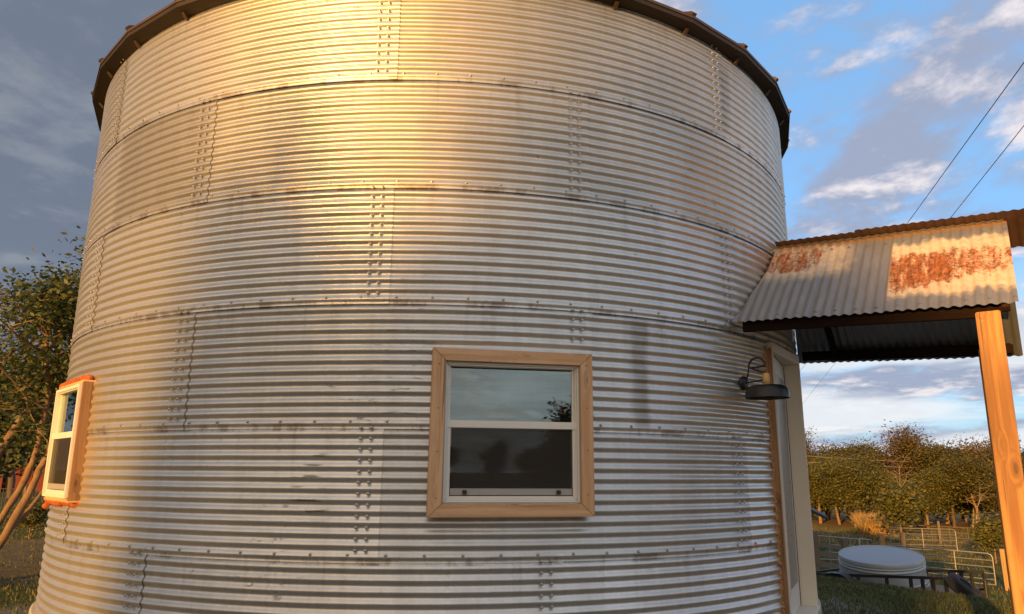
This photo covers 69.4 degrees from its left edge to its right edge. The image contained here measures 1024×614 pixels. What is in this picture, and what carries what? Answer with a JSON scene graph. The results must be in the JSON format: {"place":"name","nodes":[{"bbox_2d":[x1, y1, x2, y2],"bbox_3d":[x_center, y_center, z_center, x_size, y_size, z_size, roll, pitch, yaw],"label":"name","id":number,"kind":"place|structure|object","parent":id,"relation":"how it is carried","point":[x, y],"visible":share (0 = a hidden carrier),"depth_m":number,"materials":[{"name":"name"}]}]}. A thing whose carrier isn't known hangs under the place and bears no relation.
{"place":"outdoors","nodes":[
{"label":"outdoors","id":0,"kind":"place"},
{"bbox_2d":[0,516,47,613],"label":"grass","id":1,"kind":"structure","parent":0,"point":[40,536],"depth_m":11.27,"materials":[{"name":"green plant"}]},
{"bbox_2d":[0,492,1010,613],"bbox_3d":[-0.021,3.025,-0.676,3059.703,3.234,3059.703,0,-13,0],"label":"ground","id":2,"kind":"structure","parent":0,"point":[832,521],"depth_m":24.36,"materials":[{"name":"green plant"}]},
{"bbox_2d":[0,484,44,517],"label":"wire fence","id":3,"kind":"object","parent":2,"relation":"on","point":[25,489],"visible":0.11,"depth_m":24.51,"materials":[{"name":"grey metal"}]},
{"bbox_2d":[0,462,45,491],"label":"red shed","id":4,"kind":"structure","parent":2,"relation":"on","point":[39,487],"depth_m":52.80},
{"bbox_2d":[4,357,50,497],"bbox_3d":[-28.758,6.809,43.571,8.194,8.909,6.564,8,-15,-30],"label":"tree","id":5,"kind":"object","parent":2,"relation":"on","point":[11,481],"visible":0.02,"depth_m":42.15,"materials":[{"name":"green plant"}]},
{"bbox_2d":[7,495,49,537],"bbox_3d":[-11.679,5.099,17.879,1.200,1.152,1.248,9,-15,-35],"label":"shrub","id":6,"kind":"object","parent":2,"relation":"on","point":[35,516],"visible":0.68,"depth_m":17.87,"materials":[{"name":"green plant"}]},
{"bbox_2d":[0,335,66,484],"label":"tree","id":7,"kind":"object","parent":2,"relation":"on","point":[4,471],"visible":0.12,"depth_m":26.16,"materials":[{"name":"green plant"}]},
{"bbox_2d":[0,226,85,549],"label":"broadleaf tree","id":8,"kind":"object","parent":2,"relation":"on","point":[49,309],"visible":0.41,"depth_m":10.69,"materials":[{"name":"green plant"}]},
{"bbox_2d":[29,0,821,613],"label":"grain bin","id":9,"kind":"object","parent":2,"relation":"on","point":[409,306],"visible":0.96,"depth_m":5.20,"materials":[{"name":"metal"}]},
{"bbox_2d":[42,374,94,508],"bbox_3d":[-3.489,1.077,5.866,0.170,1.043,0.859,12,-17,-42],"label":"window","id":10,"kind":"structure","parent":9,"relation":"in","point":[64,469],"depth_m":5.74,"materials":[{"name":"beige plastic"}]},
{"bbox_2d":[426,347,594,517],"bbox_3d":[-0.004,0.806,4.770,1.064,1.049,0.132,3,-13,-11],"label":"window","id":11,"kind":"structure","parent":9,"relation":"in","point":[439,503],"depth_m":4.71,"materials":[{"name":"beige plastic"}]},
{"bbox_2d":[739,357,789,399],"bbox_3d":[1.908,0.530,5.602,0.322,0.320,0.356,11,-17,-41],"label":"wall lamp","id":12,"kind":"object","parent":9,"relation":"attached to","point":[766,390],"visible":1,"depth_m":5.55,"materials":[{"name":"black metal"}]},
{"bbox_2d":[763,342,819,613],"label":"door","id":13,"kind":"structure","parent":9,"relation":"in","point":[798,583],"depth_m":6.42,"materials":[{"name":"paint"}]},
{"bbox_2d":[811,507,828,520],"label":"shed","id":14,"kind":"structure","parent":2,"relation":"on","point":[818,513],"depth_m":37.62,"materials":[{"name":"grey metal"}]},
{"bbox_2d":[805,426,835,461],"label":"tree","id":15,"kind":"object","parent":2,"relation":"on","point":[808,446],"visible":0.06,"depth_m":80.72,"materials":[{"name":"green plant"}]},
{"bbox_2d":[810,490,843,518],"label":"shrub","id":16,"kind":"object","parent":2,"relation":"on","point":[814,516],"visible":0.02,"depth_m":73.83,"materials":[{"name":"green plant"}]},
{"bbox_2d":[811,501,843,518],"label":"shrub","id":17,"kind":"object","parent":2,"relation":"on","point":[829,514],"visible":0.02,"depth_m":77.60,"materials":[{"name":"green plant"}]},
{"bbox_2d":[808,452,851,524],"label":"tree","id":18,"kind":"object","parent":2,"relation":"on","point":[836,509],"visible":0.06,"depth_m":70.81,"materials":[{"name":"green plant"}]},
{"bbox_2d":[806,439,856,519],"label":"tree","id":19,"kind":"object","parent":2,"relation":"on","point":[829,451],"visible":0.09,"depth_m":77.52,"materials":[{"name":"green plant"}]},
{"bbox_2d":[807,451,859,523],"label":"tree","id":20,"kind":"object","parent":2,"relation":"on","point":[812,482],"visible":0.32,"depth_m":71.25,"materials":[{"name":"green plant"}]},
{"bbox_2d":[813,531,877,572],"bbox_3d":[9.991,7.913,22.790,4.049,2.242,0.235,7,-14,-28],"label":"board fence","id":21,"kind":"object","parent":2,"relation":"on","point":[818,553],"visible":0.27,"depth_m":22.61,"materials":[{"name":"wood"}]},
{"bbox_2d":[810,469,880,521],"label":"shrub","id":22,"kind":"object","parent":2,"relation":"on","point":[851,514],"visible":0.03,"depth_m":72.83,"materials":[{"name":"green plant"}]},
{"bbox_2d":[808,452,889,525],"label":"tree","id":23,"kind":"object","parent":2,"relation":"on","point":[845,482],"visible":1,"depth_m":66.90,"materials":[{"name":"green plant"}]},
{"bbox_2d":[833,437,885,515],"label":"tree","id":24,"kind":"object","parent":2,"relation":"on","point":[864,445],"visible":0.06,"depth_m":82.86,"materials":[{"name":"green plant"}]},
{"bbox_2d":[837,449,888,513],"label":"tree","id":25,"kind":"object","parent":2,"relation":"on","point":[865,462],"visible":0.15,"depth_m":69.49,"materials":[{"name":"green plant"}]},
{"bbox_2d":[846,500,880,517],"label":"shrub","id":26,"kind":"object","parent":2,"relation":"on","point":[848,516],"depth_m":77.24,"materials":[{"name":"green plant"}]},
{"bbox_2d":[845,441,887,458],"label":"tree","id":27,"kind":"object","parent":2,"relation":"on","point":[860,447],"visible":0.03,"depth_m":81.44,"materials":[{"name":"green plant"}]},
{"bbox_2d":[844,445,894,473],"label":"tree","id":28,"kind":"object","parent":2,"relation":"on","point":[879,452],"visible":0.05,"depth_m":78.67,"materials":[{"name":"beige plant"}]},
{"bbox_2d":[846,508,901,535],"bbox_3d":[30.187,17.491,60.761,5.652,2.047,10.405,-6,-14,25],"label":"brush","id":29,"kind":"object","parent":2,"relation":"on","point":[869,526],"visible":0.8,"depth_m":57.69,"materials":[{"name":"plant"}]},
{"bbox_2d":[732,208,1023,613],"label":"porch","id":30,"kind":"object","parent":2,"relation":"on","point":[937,289],"visible":1,"depth_m":5.62,"materials":[{"name":"metal"}]},
{"bbox_2d":[879,534,884,544],"bbox_3d":[18.133,11.906,36.145,0.220,1.550,0.220,-4,-13,19],"label":"fence post","id":31,"kind":"object","parent":2,"relation":"on","point":[882,539],"visible":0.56,"depth_m":36.16,"materials":[{"name":"brown wood"}]},
{"bbox_2d":[838,545,929,587],"bbox_3d":[7.882,5.560,15.753,1.738,0.815,1.755,0,-13,0],"label":"stock tank","id":32,"kind":"object","parent":2,"relation":"on","point":[877,559],"visible":0.81,"depth_m":15.30,"materials":[{"name":"metal"}]},
{"bbox_2d":[865,466,918,514],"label":"tree","id":33,"kind":"object","parent":2,"relation":"on","point":[883,477],"visible":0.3,"depth_m":67.00,"materials":[{"name":"green plant"}]},
{"bbox_2d":[883,454,911,490],"bbox_3d":[33.699,15.988,63.995,2.708,6.646,3.585,-2,-13,12],"label":"bare tree","id":34,"kind":"object","parent":2,"relation":"on","point":[899,473],"visible":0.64,"depth_m":64.27,"materials":[{"name":"brown plant"}]},
{"bbox_2d":[857,476,944,538],"bbox_3d":[26.902,14.098,51.337,4.764,4.572,4.957,6,-14,-24],"label":"tree","id":35,"kind":"object","parent":2,"relation":"on","point":[900,505],"visible":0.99,"depth_m":51.17,"materials":[{"name":"green plant"}]},
{"bbox_2d":[816,568,988,597],"bbox_3d":[7.822,5.611,14.859,2.278,0.922,3.715,10,-16,-36],"label":"utility trailer","id":36,"kind":"object","parent":2,"relation":"on","point":[954,582],"visible":0.52,"depth_m":14.19,"materials":[{"name":"black paint"}]},
{"bbox_2d":[900,532,905,547],"bbox_3d":[21.665,13.214,40.922,0.220,1.450,0.220,-4,-13,20],"label":"fence post","id":37,"kind":"object","parent":2,"relation":"on","point":[902,538],"visible":0.61,"depth_m":40.91,"materials":[{"name":"brown wood"}]},
{"bbox_2d":[866,419,944,522],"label":"tree","id":38,"kind":"object","parent":2,"relation":"on","point":[899,445],"visible":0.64,"depth_m":74.06,"materials":[{"name":"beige plant"}]},
{"bbox_2d":[812,524,1010,601],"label":"pasture grass","id":39,"kind":"structure","parent":2,"relation":"on","point":[931,559],"depth_m":46.16,"materials":[{"name":"plant"}]},
{"bbox_2d":[818,535,869,572],"bbox_3d":[12.197,9.199,27.395,4.169,1.651,0.048,9,-15,-34],"label":"corral panel","id":40,"kind":"object","parent":39,"relation":"on","point":[830,559],"visible":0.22,"depth_m":27.16,"materials":[{"name":"grey metal"}]},
{"bbox_2d":[889,527,957,549],"bbox_3d":[23.698,13.372,42.661,3.542,1.213,0.048,-2,-13,11],"label":"corral panel","id":41,"kind":"object","parent":2,"relation":"on","point":[922,534],"visible":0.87,"depth_m":42.64,"materials":[{"name":"grey metal"}]},
{"bbox_2d":[877,523,982,543],"bbox_3d":[30.016,15.633,50.707,9.311,1.154,0.052,-11,-17,41],"label":"pipe fence","id":42,"kind":"object","parent":2,"relation":"on","point":[931,531],"visible":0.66,"depth_m":51.43,"materials":[{"name":"grey metal"}]},
{"bbox_2d":[895,438,965,523],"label":"tree","id":43,"kind":"object","parent":2,"relation":"on","point":[929,451],"visible":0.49,"depth_m":71.53,"materials":[{"name":"green plant"}]},
{"bbox_2d":[904,462,960,527],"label":"tree","id":44,"kind":"object","parent":2,"relation":"on","point":[932,484],"visible":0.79,"depth_m":65.21,"materials":[{"name":"green plant"}]},
{"bbox_2d":[907,489,966,524],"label":"shrub","id":45,"kind":"object","parent":2,"relation":"on","point":[923,516],"visible":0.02,"depth_m":68.15,"materials":[{"name":"green plant"}]},
{"bbox_2d":[937,521,941,544],"bbox_3d":[28.107,14.944,48.632,0.140,1.700,0.140,-5,-14,23],"label":"fence post","id":46,"kind":"object","parent":2,"relation":"on","point":[938,526],"visible":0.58,"depth_m":48.62,"materials":[{"name":"brown wood"}]},
{"bbox_2d":[887,545,996,585],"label":"tube gate","id":47,"kind":"structure","parent":2,"relation":"on","point":[955,563],"depth_m":28.77,"materials":[{"name":"grey metal"}]},
{"bbox_2d":[909,486,983,522],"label":"shrub","id":48,"kind":"object","parent":2,"relation":"on","point":[956,513],"depth_m":72.45,"materials":[{"name":"green plant"}]},
{"bbox_2d":[925,451,994,526],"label":"tree","id":49,"kind":"object","parent":2,"relation":"on","point":[953,513],"visible":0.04,"depth_m":67.35,"materials":[{"name":"green plant"}]},
{"bbox_2d":[931,440,991,515],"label":"tree","id":50,"kind":"object","parent":2,"relation":"on","point":[957,449],"visible":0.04,"depth_m":72.13,"materials":[{"name":"green plant"}]},
{"bbox_2d":[932,450,995,522],"bbox_3d":[39.916,16.149,65.165,5.753,6.869,6.584,-6,-14,28],"label":"tree","id":51,"kind":"object","parent":2,"relation":"on","point":[966,475],"visible":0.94,"depth_m":64.35,"materials":[{"name":"green plant"}]},
{"bbox_2d":[933,432,996,526],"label":"tree","id":52,"kind":"object","parent":2,"relation":"on","point":[974,452],"visible":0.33,"depth_m":66.51,"materials":[{"name":"green plant"}]},
{"bbox_2d":[949,498,996,522],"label":"shrub","id":53,"kind":"object","parent":2,"relation":"on","point":[969,506],"visible":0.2,"depth_m":72.67,"materials":[{"name":"green plant"}]},
{"bbox_2d":[957,486,999,518],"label":"shrub","id":54,"kind":"object","parent":2,"relation":"on","point":[980,507],"visible":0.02,"depth_m":71.16,"materials":[{"name":"green plant"}]},
{"bbox_2d":[965,482,995,522],"bbox_3d":[34.674,14.933,54.444,2.416,4.479,1.825,-2,-13,11],"label":"bare tree","id":55,"kind":"object","parent":2,"relation":"on","point":[979,500],"visible":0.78,"depth_m":54.55,"materials":[{"name":"brown plant"}]},
{"bbox_2d":[959,509,1003,563],"bbox_3d":[25.063,11.872,38.137,3.121,2.879,3.000,7,-14,-26],"label":"shrub","id":56,"kind":"object","parent":2,"relation":"on","point":[988,531],"visible":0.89,"depth_m":38.02,"materials":[{"name":"green plant"}]},
{"bbox_2d":[978,464,999,516],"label":"tree","id":57,"kind":"object","parent":2,"relation":"on","point":[992,501],"visible":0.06,"depth_m":65.71,"materials":[{"name":"green plant"}]},
{"bbox_2d":[970,434,1020,509],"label":"tree","id":58,"kind":"object","parent":2,"relation":"on","point":[986,447],"depth_m":75.19,"materials":[{"name":"green plant"}]},
{"bbox_2d":[978,441,1023,475],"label":"tree","id":59,"kind":"object","parent":2,"relation":"on","point":[991,456],"visible":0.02,"depth_m":71.42,"materials":[{"name":"green plant"}]},
{"bbox_2d":[981,445,1023,509],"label":"tree","id":60,"kind":"object","parent":2,"relation":"on","point":[993,488],"visible":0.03,"depth_m":63.44,"materials":[{"name":"green plant"}]},
{"bbox_2d":[999,549,1009,590],"bbox_3d":[18.413,9.889,27.546,0.290,1.680,0.260,-6,-14,26],"label":"fence post","id":61,"kind":"object","parent":2,"relation":"on","point":[1003,567],"visible":0.49,"depth_m":27.51,"materials":[{"name":"brown wood"}]},
{"bbox_2d":[0,0,1023,471],"label":"sky","id":62,"kind":"structure","parent":0,"point":[881,96],"materials":[{"name":"blue"}]},
{"bbox_2d":[812,456,911,461],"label":"power line","id":63,"kind":"object","parent":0,"point":[864,459],"visible":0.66,"depth_m":70.36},
{"bbox_2d":[800,62,1023,370],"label":"power line","id":64,"kind":"object","parent":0,"point":[968,138],"visible":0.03,"depth_m":13.29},
{"bbox_2d":[803,126,1023,402],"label":"power line","id":65,"kind":"object","parent":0,"point":[966,197],"visible":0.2,"depth_m":15.22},
{"bbox_2d":[816,573,1012,613],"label":"grass","id":66,"kind":"structure","parent":0,"point":[983,606],"depth_m":9.66,"materials":[{"name":"green plant"}]}
]}

